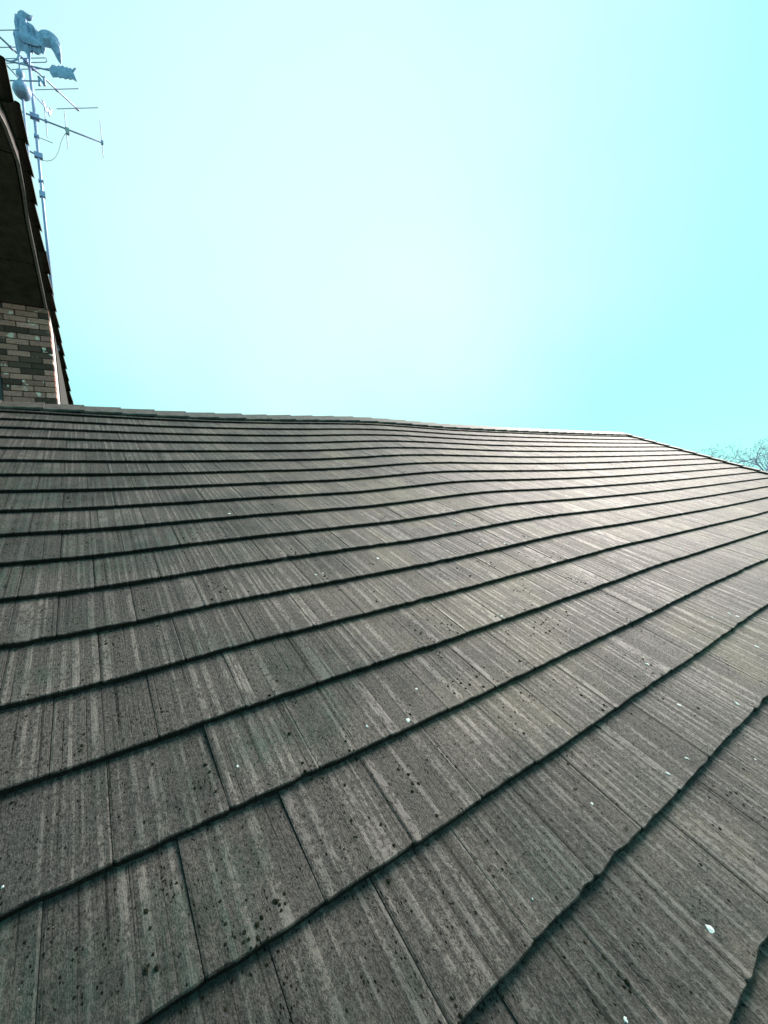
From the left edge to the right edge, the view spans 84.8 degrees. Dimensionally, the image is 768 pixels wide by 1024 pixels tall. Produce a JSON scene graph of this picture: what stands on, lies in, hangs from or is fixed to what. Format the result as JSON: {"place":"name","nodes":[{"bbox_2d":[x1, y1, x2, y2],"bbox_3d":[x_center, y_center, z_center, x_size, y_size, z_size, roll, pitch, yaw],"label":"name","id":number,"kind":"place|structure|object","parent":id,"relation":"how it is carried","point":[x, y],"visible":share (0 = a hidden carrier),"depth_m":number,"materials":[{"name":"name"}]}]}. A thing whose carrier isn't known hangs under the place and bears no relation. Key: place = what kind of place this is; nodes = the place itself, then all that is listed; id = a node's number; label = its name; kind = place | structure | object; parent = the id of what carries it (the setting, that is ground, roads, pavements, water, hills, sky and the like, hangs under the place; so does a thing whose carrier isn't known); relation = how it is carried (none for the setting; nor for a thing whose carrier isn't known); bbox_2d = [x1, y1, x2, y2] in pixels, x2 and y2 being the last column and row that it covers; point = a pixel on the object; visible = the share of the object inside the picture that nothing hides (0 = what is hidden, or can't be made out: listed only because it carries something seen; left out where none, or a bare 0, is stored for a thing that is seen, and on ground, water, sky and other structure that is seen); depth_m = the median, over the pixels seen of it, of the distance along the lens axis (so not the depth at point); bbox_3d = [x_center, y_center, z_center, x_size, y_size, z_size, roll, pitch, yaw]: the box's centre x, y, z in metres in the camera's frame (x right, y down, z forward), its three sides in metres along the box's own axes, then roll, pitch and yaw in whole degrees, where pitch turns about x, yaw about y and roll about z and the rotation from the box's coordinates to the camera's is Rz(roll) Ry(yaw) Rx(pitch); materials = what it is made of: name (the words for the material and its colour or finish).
{"place":"outdoors","nodes":[
{"label":"outdoors","id":0,"kind":"place"},
{"bbox_2d":[0,0,767,471],"label":"sky","id":1,"kind":"structure","parent":0,"point":[533,214],"materials":[{"name":"blue"}]},
{"label":"ground","id":2,"kind":"structure","parent":0,"visible":0},
{"bbox_2d":[0,55,73,404],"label":"brick house","id":3,"kind":"structure","parent":2,"relation":"on","point":[33,367],"depth_m":5.28,"materials":[{"name":"brick"}]},
{"bbox_2d":[0,371,3,400],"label":"window","id":4,"kind":"structure","parent":3,"relation":"in","point":[1,392],"depth_m":5.30,"materials":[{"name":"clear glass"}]},
{"bbox_2d":[5,10,76,157],"bbox_3d":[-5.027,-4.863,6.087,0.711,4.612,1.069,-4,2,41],"label":"weathervane","id":5,"kind":"object","parent":3,"relation":"on","point":[29,39],"visible":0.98,"depth_m":6.01,"materials":[{"name":"metal"}]},
{"bbox_2d":[0,29,103,350],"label":"antenna mast","id":6,"kind":"object","parent":3,"relation":"attached to","point":[35,118],"visible":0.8,"depth_m":6.32,"materials":[{"name":"metal"}]},
{"bbox_2d":[0,400,767,1023],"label":"house","id":7,"kind":"structure","parent":2,"relation":"on","point":[336,720],"depth_m":1.67,"materials":[{"name":"wood"}]},
{"bbox_2d":[698,443,766,470],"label":"bare tree","id":8,"kind":"object","parent":2,"relation":"on","point":[735,457],"visible":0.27,"depth_m":26.23,"materials":[{"name":"grey plant"}]},
{"bbox_2d":[704,437,767,471],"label":"bare tree","id":9,"kind":"object","parent":2,"relation":"on","point":[760,455],"visible":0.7,"depth_m":29.49,"materials":[{"name":"grey plant"}]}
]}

